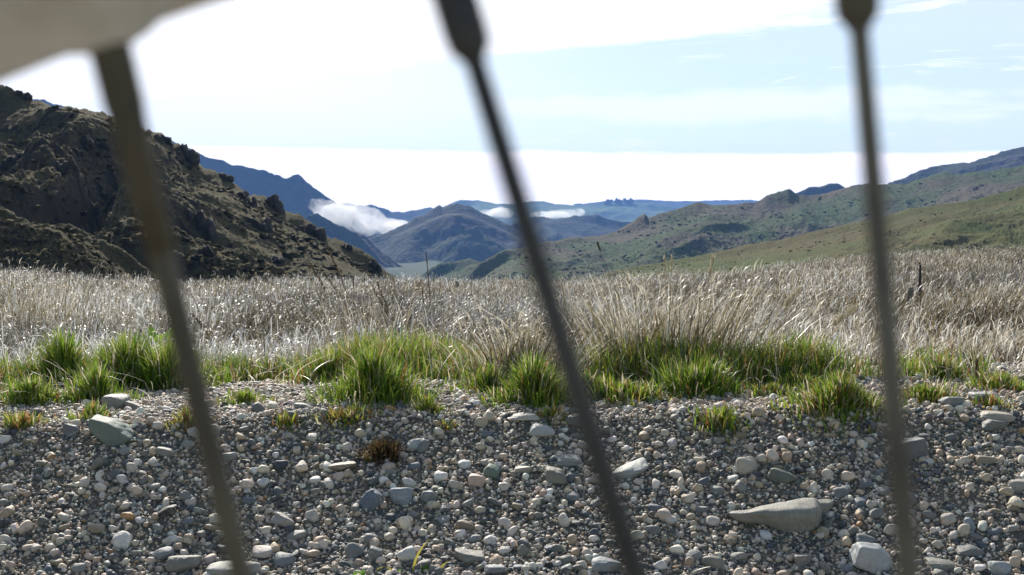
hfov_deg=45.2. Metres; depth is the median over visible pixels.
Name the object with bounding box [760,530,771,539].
stone
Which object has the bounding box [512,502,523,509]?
pebble
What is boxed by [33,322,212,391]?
grass tuft
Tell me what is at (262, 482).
pebble
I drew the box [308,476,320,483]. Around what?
pebble
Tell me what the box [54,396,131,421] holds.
grass tuft
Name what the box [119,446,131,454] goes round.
pebble
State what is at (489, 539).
pebble
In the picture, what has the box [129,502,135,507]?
pebble
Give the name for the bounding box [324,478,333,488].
pebble
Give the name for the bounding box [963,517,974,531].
stone
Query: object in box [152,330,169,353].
grass tuft
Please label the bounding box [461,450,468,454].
pebble
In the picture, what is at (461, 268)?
hill
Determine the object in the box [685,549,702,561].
stone
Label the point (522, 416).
stone
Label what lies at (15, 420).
grass tuft
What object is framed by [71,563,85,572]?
pebble
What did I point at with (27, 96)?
rock outcrop
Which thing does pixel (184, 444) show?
pebble
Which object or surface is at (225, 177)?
rock outcrop
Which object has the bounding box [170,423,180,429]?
pebble
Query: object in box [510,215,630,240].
mountain
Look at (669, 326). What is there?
tussock grass
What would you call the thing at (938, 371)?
grass tuft
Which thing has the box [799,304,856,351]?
grass stalk
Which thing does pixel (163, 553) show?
stone
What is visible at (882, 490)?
pebble
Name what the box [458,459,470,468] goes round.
stone
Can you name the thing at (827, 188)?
mountain
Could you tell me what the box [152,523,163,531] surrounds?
pebble
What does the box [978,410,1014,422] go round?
stone
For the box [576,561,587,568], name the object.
pebble
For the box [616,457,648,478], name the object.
stone
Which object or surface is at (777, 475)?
stone
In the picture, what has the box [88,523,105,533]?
pebble
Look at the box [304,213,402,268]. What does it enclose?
mountain
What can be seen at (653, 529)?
pebble
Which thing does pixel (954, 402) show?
stone
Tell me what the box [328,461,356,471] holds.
stone
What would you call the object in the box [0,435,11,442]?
pebble
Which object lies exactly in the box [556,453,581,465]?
stone
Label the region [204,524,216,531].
pebble
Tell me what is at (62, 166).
rock outcrop
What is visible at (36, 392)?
grass tuft
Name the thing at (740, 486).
pebble
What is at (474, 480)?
stone
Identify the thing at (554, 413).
grass tuft
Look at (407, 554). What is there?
pebble
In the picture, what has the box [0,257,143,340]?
tussock grass
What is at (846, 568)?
pebble
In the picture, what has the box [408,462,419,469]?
pebble
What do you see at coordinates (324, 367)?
grass tuft
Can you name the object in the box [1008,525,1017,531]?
pebble
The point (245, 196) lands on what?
rock outcrop
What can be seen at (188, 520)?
pebble
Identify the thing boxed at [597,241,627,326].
grass stalk
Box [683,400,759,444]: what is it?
grass tuft
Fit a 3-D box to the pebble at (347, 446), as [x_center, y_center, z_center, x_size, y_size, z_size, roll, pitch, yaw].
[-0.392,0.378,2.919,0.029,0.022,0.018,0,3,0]
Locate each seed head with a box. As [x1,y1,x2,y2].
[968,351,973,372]
[973,356,979,378]
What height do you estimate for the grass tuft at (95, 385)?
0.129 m
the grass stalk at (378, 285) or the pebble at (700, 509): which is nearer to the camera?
the pebble at (700, 509)
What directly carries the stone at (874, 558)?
on the ground at (410, 269)
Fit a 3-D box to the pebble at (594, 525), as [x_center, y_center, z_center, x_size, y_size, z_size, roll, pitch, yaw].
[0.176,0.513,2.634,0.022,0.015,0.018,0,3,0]
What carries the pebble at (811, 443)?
on the ground at (410, 269)
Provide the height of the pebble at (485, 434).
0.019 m
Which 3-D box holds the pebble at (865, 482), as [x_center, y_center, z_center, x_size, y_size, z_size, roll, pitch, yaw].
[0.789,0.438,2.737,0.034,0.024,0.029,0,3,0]
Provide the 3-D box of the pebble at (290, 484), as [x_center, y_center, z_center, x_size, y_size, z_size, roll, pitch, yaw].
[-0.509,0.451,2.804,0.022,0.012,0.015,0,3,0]
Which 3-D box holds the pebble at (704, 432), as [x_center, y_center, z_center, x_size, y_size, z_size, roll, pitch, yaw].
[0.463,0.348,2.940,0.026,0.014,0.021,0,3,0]
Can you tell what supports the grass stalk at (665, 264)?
on the ground at (410, 269)
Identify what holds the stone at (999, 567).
on the ground at (410, 269)
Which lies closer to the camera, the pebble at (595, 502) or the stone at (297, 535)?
the stone at (297, 535)
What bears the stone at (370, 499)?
on the ground at (410, 269)
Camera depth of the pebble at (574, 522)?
2.64 m
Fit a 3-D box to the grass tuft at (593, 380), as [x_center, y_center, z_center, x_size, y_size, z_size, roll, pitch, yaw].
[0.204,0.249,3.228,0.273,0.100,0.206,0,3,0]
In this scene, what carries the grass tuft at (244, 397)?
on the ground at (410, 269)
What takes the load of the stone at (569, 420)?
on the ground at (410, 269)
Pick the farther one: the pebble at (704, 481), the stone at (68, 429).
the stone at (68, 429)
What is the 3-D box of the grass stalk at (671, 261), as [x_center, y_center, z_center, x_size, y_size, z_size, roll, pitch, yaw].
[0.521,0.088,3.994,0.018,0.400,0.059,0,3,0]
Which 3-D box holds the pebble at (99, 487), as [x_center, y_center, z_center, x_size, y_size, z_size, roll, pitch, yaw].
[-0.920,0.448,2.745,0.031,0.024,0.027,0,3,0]
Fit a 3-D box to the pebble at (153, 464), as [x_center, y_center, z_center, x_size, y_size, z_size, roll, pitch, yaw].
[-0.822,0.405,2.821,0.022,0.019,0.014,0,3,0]
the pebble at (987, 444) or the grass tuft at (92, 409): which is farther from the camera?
the grass tuft at (92, 409)
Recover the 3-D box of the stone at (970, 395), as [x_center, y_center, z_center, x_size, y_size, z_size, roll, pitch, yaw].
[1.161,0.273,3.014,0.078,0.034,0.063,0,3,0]
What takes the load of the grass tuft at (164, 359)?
on the ground at (410, 269)
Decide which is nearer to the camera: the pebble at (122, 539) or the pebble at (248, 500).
the pebble at (122, 539)
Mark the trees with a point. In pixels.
(624, 200)
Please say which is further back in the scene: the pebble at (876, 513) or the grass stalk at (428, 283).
the grass stalk at (428, 283)
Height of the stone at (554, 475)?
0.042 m
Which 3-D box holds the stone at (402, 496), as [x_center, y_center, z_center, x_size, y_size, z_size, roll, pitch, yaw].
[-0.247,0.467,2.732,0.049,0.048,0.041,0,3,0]
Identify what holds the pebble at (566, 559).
on the ground at (410, 269)
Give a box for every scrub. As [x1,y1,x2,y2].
[0,105,383,287]
[0,219,134,282]
[477,171,1022,283]
[614,194,1023,278]
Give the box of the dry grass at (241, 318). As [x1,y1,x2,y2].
[0,242,1023,380]
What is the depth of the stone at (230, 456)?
2.84 m
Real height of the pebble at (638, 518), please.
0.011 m
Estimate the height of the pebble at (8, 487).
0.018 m
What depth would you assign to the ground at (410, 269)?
2.76 m
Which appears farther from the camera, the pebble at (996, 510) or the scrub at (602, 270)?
the scrub at (602, 270)
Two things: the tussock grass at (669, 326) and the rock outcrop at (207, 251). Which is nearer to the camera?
the tussock grass at (669, 326)
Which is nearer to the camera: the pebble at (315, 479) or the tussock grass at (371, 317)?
the pebble at (315, 479)
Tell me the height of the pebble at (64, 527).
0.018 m
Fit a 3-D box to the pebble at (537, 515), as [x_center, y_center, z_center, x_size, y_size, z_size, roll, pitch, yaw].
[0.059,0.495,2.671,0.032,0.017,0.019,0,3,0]
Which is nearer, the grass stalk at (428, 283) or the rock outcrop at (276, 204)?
the grass stalk at (428, 283)
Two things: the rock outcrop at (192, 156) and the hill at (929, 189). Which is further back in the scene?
the hill at (929, 189)
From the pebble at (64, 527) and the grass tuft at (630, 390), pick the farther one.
the grass tuft at (630, 390)
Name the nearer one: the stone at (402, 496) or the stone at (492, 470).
the stone at (402, 496)
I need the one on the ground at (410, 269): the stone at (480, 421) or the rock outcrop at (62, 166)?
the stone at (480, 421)
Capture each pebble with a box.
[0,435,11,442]
[0,484,13,491]
[0,506,14,518]
[0,534,11,542]
[12,448,24,455]
[35,474,43,480]
[40,489,48,493]
[44,565,52,570]
[58,512,69,521]
[58,523,70,531]
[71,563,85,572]
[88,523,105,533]
[94,483,106,492]
[106,503,116,509]
[108,525,118,531]
[109,469,120,478]
[110,487,119,491]
[112,531,132,548]
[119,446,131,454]
[126,463,137,472]
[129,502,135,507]
[130,550,142,554]
[135,517,144,523]
[136,492,145,496]
[149,460,158,466]
[149,483,160,489]
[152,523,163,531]
[168,535,177,542]
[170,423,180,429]
[179,490,193,500]
[181,441,191,447]
[182,517,194,524]
[187,428,192,436]
[193,507,206,513]
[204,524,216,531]
[238,426,248,431]
[242,496,255,504]
[250,467,257,473]
[256,478,269,487]
[284,482,293,486]
[292,501,300,505]
[299,548,307,555]
[305,509,318,521]
[306,433,317,441]
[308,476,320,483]
[310,488,320,493]
[319,566,331,573]
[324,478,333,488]
[341,442,352,450]
[364,533,379,542]
[367,431,375,435]
[374,523,382,527]
[385,469,396,474]
[397,451,407,458]
[397,545,415,561]
[402,477,414,486]
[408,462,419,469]
[415,559,431,569]
[433,427,443,435]
[434,470,447,480]
[437,515,450,523]
[444,539,454,546]
[449,480,462,489]
[455,520,472,530]
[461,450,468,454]
[461,499,472,506]
[468,535,480,542]
[482,431,492,437]
[484,535,496,544]
[487,497,501,505]
[498,482,510,491]
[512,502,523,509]
[513,564,523,570]
[517,491,525,495]
[528,529,536,534]
[534,512,543,518]
[544,545,553,551]
[558,555,571,564]
[565,491,579,501]
[570,520,580,524]
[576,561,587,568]
[580,511,590,515]
[590,499,598,505]
[590,523,598,527]
[609,428,616,433]
[634,516,642,520]
[638,431,649,439]
[644,525,660,535]
[648,503,662,511]
[653,560,666,569]
[654,441,662,445]
[665,515,677,523]
[669,469,682,478]
[684,505,691,511]
[695,506,708,513]
[698,477,709,484]
[700,430,709,434]
[705,516,720,526]
[707,498,715,503]
[709,485,724,494]
[726,475,738,482]
[729,552,747,560]
[734,480,746,492]
[735,432,747,438]
[791,450,802,455]
[807,441,814,446]
[821,469,833,479]
[832,541,840,546]
[842,564,854,573]
[852,496,867,506]
[858,478,873,486]
[864,437,875,443]
[868,508,883,518]
[875,468,886,475]
[875,487,888,494]
[884,524,892,535]
[918,471,931,477]
[919,433,930,438]
[922,510,936,519]
[924,458,934,464]
[940,513,956,525]
[944,434,956,440]
[960,456,970,462]
[965,483,973,490]
[981,442,990,446]
[985,528,999,535]
[988,508,1003,513]
[1005,446,1015,451]
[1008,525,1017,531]
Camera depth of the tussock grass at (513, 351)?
3.47 m
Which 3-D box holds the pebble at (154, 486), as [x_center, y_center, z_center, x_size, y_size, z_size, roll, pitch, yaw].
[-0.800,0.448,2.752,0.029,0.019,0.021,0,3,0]
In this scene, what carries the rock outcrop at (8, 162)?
on the hill at (18, 118)
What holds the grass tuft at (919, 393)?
on the ground at (410, 269)
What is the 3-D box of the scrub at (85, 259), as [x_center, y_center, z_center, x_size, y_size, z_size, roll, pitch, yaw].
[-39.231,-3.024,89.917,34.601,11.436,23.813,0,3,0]
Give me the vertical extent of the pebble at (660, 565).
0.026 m
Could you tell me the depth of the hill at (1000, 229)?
344.01 m
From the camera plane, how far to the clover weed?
2.50 m
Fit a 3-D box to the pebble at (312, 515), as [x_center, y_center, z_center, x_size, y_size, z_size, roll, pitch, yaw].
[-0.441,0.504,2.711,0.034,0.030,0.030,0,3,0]
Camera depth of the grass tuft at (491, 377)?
3.30 m
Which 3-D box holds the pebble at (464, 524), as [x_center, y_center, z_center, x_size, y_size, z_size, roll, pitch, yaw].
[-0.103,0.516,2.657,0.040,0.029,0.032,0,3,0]
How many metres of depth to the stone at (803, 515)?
2.61 m
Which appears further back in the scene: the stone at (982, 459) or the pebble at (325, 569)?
the stone at (982, 459)
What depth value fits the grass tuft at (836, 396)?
2.97 m
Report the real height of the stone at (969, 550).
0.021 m
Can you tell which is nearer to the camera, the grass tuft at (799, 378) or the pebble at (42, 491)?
the pebble at (42, 491)
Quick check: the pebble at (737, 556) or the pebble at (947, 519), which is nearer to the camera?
the pebble at (737, 556)
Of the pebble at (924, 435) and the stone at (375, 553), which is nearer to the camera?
the stone at (375, 553)
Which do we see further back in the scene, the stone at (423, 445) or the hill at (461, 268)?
the hill at (461, 268)
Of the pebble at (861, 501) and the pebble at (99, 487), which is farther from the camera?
the pebble at (99, 487)
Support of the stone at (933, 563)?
on the ground at (410, 269)
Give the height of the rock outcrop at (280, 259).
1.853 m
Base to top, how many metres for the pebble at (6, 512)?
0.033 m
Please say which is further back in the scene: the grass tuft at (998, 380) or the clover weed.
the grass tuft at (998, 380)
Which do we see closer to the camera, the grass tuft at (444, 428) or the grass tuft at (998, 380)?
the grass tuft at (444, 428)
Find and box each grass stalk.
[192,313,209,336]
[308,260,344,327]
[323,270,361,330]
[327,245,356,320]
[352,277,353,322]
[371,283,391,323]
[377,281,393,328]
[425,252,430,325]
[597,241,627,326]
[662,255,666,303]
[669,254,673,303]
[700,253,715,333]
[755,285,800,340]
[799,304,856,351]
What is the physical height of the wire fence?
0.764 m
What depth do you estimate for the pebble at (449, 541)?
2.59 m
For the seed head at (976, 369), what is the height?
0.097 m
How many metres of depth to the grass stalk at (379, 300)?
7.15 m
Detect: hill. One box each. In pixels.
[0,85,405,287]
[0,206,152,283]
[419,258,479,284]
[460,166,1023,285]
[583,186,1023,284]
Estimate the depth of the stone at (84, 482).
2.76 m
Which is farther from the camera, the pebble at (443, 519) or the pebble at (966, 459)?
the pebble at (966, 459)
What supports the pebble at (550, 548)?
on the ground at (410, 269)
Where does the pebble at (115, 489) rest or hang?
on the ground at (410, 269)
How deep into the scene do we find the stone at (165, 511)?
2.66 m
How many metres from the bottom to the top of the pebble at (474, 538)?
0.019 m
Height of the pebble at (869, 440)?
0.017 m
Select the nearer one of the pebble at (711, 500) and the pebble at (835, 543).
the pebble at (835, 543)
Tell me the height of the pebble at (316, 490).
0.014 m
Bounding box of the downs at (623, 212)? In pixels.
[444,200,678,224]
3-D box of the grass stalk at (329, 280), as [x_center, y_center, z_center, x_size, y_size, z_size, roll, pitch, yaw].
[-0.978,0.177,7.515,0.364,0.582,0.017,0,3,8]
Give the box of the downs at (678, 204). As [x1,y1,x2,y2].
[574,199,756,207]
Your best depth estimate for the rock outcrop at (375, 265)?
186.53 m
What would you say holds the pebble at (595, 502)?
on the ground at (410, 269)
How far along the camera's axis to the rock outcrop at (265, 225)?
166.30 m
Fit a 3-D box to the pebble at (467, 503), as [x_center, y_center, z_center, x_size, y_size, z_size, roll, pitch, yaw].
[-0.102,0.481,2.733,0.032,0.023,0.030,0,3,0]
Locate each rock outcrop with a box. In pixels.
[0,152,21,170]
[12,90,32,100]
[47,158,79,175]
[76,148,84,157]
[82,136,94,150]
[153,134,173,145]
[170,143,199,165]
[187,209,216,242]
[197,245,215,257]
[218,172,233,181]
[236,191,257,207]
[244,216,272,232]
[257,194,285,214]
[268,254,283,263]
[298,223,326,240]
[341,244,352,250]
[369,259,381,273]
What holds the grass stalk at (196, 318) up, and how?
on the ground at (410, 269)
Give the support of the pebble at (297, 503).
on the ground at (410, 269)
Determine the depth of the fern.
6.07 m
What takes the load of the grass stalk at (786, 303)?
on the ground at (410, 269)
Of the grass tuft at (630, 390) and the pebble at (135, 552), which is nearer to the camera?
the pebble at (135, 552)
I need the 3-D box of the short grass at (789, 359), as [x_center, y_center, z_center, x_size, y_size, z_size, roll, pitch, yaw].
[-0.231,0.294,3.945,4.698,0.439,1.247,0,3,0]
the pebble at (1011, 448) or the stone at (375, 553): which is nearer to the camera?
the stone at (375, 553)
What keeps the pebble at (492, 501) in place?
on the ground at (410, 269)
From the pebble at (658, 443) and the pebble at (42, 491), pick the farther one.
the pebble at (658, 443)
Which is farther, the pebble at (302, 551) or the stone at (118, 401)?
the stone at (118, 401)
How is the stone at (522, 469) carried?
on the ground at (410, 269)
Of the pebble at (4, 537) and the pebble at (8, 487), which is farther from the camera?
the pebble at (8, 487)
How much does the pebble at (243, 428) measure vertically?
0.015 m
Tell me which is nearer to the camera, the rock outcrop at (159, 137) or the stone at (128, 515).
the stone at (128, 515)
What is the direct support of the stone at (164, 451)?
on the ground at (410, 269)
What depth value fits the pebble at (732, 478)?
2.77 m
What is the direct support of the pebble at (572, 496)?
on the ground at (410, 269)
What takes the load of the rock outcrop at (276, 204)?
on the hill at (18, 118)
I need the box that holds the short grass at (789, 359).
[0,322,1014,395]
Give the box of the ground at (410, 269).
[0,251,1023,574]
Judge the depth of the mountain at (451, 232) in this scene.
2327.89 m
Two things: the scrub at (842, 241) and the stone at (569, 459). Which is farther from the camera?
the scrub at (842, 241)
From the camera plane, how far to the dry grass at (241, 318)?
9.62 m
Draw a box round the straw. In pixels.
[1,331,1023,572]
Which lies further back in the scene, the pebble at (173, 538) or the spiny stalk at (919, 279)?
the spiny stalk at (919, 279)
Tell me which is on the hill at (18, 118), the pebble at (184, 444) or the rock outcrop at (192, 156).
the rock outcrop at (192, 156)
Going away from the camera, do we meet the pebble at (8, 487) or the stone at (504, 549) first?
the stone at (504, 549)
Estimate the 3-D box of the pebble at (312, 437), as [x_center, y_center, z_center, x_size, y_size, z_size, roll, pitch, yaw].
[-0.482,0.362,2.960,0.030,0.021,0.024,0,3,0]
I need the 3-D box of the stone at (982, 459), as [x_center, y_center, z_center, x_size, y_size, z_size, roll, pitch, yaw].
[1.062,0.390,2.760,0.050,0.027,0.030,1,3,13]
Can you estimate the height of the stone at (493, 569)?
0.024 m
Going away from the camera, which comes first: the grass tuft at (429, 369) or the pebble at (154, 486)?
the pebble at (154, 486)
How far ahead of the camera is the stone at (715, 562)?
2.51 m
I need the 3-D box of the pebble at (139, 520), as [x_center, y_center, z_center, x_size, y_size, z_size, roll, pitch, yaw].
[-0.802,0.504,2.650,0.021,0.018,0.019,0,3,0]
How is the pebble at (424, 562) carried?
on the ground at (410, 269)
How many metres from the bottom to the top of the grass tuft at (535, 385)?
0.158 m
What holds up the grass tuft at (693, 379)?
on the ground at (410, 269)
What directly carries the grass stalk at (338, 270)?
on the ground at (410, 269)
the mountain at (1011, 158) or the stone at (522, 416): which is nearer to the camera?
the stone at (522, 416)
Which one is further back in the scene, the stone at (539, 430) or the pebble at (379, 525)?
the stone at (539, 430)
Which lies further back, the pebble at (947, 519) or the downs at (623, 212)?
the downs at (623, 212)
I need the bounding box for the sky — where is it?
[0,0,1023,211]
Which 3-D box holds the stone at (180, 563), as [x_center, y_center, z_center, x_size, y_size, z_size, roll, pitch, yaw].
[-0.679,0.573,2.541,0.066,0.036,0.050,0,3,0]
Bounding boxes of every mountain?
[33,99,375,237]
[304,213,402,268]
[338,203,432,234]
[370,203,545,262]
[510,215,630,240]
[796,183,844,195]
[888,147,1023,183]
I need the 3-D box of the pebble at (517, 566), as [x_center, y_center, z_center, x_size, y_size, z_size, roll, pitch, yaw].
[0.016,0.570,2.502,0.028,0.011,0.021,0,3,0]
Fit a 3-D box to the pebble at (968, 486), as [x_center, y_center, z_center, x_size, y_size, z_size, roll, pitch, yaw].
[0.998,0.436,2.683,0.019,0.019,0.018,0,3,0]
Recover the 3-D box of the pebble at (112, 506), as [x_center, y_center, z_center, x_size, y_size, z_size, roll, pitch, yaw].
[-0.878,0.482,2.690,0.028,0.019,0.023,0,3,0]
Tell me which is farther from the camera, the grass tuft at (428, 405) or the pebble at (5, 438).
the grass tuft at (428, 405)
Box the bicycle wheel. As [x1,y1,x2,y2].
[0,0,921,574]
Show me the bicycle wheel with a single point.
(104, 34)
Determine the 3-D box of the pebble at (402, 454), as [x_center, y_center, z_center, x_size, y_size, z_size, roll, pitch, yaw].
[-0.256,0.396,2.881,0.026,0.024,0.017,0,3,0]
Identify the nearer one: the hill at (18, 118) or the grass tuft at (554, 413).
the grass tuft at (554, 413)
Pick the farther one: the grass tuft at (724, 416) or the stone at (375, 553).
the grass tuft at (724, 416)
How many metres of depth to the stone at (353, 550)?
2.57 m
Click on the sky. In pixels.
(368, 102)
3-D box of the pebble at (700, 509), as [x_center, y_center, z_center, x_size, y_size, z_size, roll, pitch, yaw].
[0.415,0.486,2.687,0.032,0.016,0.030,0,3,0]
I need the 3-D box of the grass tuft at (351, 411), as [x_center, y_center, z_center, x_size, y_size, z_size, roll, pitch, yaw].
[-0.404,0.323,3.027,0.257,0.100,0.185,0,3,0]
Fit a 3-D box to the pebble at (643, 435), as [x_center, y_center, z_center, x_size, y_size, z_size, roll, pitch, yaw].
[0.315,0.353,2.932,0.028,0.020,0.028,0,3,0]
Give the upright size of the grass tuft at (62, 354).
0.222 m
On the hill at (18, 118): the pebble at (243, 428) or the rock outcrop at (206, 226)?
the rock outcrop at (206, 226)
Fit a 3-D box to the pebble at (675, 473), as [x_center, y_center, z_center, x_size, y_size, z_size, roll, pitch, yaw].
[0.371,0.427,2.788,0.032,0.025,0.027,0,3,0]
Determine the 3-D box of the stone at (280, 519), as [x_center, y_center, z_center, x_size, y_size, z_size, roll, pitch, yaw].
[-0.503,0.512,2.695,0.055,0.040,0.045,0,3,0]
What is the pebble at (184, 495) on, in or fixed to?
on the ground at (410, 269)
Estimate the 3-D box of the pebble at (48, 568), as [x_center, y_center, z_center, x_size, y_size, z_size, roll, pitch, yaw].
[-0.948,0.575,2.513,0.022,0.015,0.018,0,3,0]
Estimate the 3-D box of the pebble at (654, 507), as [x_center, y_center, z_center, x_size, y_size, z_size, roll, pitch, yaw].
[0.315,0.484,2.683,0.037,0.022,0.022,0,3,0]
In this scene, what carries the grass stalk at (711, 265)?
on the ground at (410, 269)
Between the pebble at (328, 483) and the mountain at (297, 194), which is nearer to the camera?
the pebble at (328, 483)
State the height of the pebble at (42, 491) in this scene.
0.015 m
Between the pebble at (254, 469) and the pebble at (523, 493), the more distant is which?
the pebble at (254, 469)
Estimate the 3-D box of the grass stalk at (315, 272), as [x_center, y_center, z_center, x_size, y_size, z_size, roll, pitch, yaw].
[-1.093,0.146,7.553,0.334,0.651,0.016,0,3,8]
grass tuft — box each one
[0,374,75,407]
[0,408,56,433]
[8,322,95,385]
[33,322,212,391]
[51,360,145,403]
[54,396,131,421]
[111,337,225,391]
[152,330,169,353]
[154,403,216,438]
[213,386,282,407]
[268,344,357,384]
[269,406,309,433]
[298,397,398,441]
[300,337,455,407]
[404,391,450,414]
[410,359,451,379]
[438,418,462,432]
[440,359,513,393]
[473,349,567,409]
[534,401,570,427]
[555,366,624,401]
[587,371,680,407]
[636,349,752,399]
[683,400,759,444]
[725,380,806,397]
[748,367,845,390]
[764,367,915,438]
[904,350,991,382]
[904,376,969,404]
[953,367,1023,392]
[966,389,1018,412]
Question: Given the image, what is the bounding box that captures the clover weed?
[353,542,450,574]
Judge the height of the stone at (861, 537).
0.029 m
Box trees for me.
[604,198,633,203]
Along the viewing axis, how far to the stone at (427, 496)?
2.73 m
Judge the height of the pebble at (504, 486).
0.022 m
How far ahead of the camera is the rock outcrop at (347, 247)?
186.92 m
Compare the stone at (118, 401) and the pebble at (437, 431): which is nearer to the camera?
the pebble at (437, 431)
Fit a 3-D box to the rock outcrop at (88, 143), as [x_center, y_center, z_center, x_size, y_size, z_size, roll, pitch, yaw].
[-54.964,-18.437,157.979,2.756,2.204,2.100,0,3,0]
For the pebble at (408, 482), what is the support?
on the ground at (410, 269)
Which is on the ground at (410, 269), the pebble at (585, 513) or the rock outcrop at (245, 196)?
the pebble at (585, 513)
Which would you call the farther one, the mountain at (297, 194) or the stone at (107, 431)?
the mountain at (297, 194)
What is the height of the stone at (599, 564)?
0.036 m
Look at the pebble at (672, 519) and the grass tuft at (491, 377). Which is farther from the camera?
the grass tuft at (491, 377)
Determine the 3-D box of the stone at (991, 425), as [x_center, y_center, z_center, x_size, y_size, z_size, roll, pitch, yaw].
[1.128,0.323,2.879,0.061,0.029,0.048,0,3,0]
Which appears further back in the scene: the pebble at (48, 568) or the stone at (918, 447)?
the stone at (918, 447)
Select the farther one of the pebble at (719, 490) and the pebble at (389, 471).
the pebble at (389, 471)
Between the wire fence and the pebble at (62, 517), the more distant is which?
the wire fence
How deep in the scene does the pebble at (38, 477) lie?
2.80 m
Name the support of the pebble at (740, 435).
on the ground at (410, 269)
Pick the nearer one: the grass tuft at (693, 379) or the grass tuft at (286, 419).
the grass tuft at (286, 419)
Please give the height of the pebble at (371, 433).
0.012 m
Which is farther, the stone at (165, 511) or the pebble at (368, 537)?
the stone at (165, 511)
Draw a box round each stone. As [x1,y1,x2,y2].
[63,424,79,437]
[79,477,89,487]
[88,414,134,446]
[101,394,142,409]
[120,512,134,519]
[152,546,174,559]
[155,504,176,519]
[156,447,176,456]
[166,555,201,572]
[206,561,260,574]
[225,452,237,461]
[252,545,272,557]
[270,512,294,526]
[273,552,295,567]
[287,530,305,540]
[293,403,311,408]
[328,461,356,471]
[345,542,364,558]
[359,489,383,510]
[368,546,382,560]
[390,487,411,505]
[406,438,421,450]
[417,438,429,453]
[420,490,435,502]
[454,548,484,563]
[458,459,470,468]
[468,473,484,487]
[474,417,487,426]
[483,463,500,478]
[484,564,506,574]
[499,546,512,553]
[507,412,539,420]
[514,465,531,472]
[518,544,528,556]
[529,423,554,436]
[545,466,566,484]
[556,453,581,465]
[564,414,574,426]
[591,556,619,572]
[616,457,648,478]
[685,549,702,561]
[701,555,725,569]
[729,498,833,532]
[735,456,757,474]
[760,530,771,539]
[767,468,797,483]
[794,553,810,566]
[832,486,849,497]
[848,542,892,573]
[855,533,875,542]
[909,437,928,459]
[924,557,955,571]
[937,396,963,407]
[956,544,983,556]
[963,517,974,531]
[968,392,1001,402]
[974,455,996,464]
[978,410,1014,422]
[981,419,1007,430]
[987,561,1011,574]
[1008,479,1023,491]
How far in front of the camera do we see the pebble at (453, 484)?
2.78 m
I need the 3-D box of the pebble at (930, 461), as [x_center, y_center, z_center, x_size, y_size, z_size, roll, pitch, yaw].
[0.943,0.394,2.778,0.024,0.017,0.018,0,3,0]
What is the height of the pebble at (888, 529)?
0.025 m
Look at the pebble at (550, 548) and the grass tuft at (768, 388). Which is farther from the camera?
the grass tuft at (768, 388)
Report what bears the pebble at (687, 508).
on the ground at (410, 269)
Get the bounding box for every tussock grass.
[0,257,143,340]
[273,273,489,344]
[410,307,636,380]
[454,258,865,367]
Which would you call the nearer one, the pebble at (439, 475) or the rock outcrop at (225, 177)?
the pebble at (439, 475)
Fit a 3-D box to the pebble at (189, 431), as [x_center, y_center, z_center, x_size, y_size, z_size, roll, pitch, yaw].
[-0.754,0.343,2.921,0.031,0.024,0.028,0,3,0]
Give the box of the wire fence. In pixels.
[454,281,913,314]
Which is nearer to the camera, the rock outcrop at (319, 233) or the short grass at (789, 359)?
the short grass at (789, 359)
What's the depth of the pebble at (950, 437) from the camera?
2.84 m
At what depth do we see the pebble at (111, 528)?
2.62 m
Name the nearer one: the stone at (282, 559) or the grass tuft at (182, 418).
the stone at (282, 559)
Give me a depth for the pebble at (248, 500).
2.73 m
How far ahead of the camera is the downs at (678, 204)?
7843.31 m
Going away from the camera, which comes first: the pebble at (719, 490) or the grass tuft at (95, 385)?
the pebble at (719, 490)
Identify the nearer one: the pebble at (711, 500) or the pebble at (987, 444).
the pebble at (711, 500)
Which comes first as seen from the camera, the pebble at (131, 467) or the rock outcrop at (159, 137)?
the pebble at (131, 467)
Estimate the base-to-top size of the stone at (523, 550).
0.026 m
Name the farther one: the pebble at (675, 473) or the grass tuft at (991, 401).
the grass tuft at (991, 401)
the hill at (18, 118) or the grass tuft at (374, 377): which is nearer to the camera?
the grass tuft at (374, 377)
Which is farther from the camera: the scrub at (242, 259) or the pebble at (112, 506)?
the scrub at (242, 259)
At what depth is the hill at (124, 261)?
90.08 m
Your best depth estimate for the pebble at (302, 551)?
2.60 m
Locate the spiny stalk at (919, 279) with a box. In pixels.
[916,260,923,309]
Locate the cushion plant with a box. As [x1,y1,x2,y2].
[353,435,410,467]
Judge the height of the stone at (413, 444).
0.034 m
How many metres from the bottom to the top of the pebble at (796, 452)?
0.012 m
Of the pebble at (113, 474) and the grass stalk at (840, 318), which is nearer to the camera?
the pebble at (113, 474)
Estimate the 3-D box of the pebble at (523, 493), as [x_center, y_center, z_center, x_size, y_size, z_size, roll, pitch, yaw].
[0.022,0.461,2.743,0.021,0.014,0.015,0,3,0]
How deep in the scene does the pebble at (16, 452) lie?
2.89 m
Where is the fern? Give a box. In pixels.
[131,327,166,347]
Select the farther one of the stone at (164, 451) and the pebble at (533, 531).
the stone at (164, 451)
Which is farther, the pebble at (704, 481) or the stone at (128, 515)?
the pebble at (704, 481)

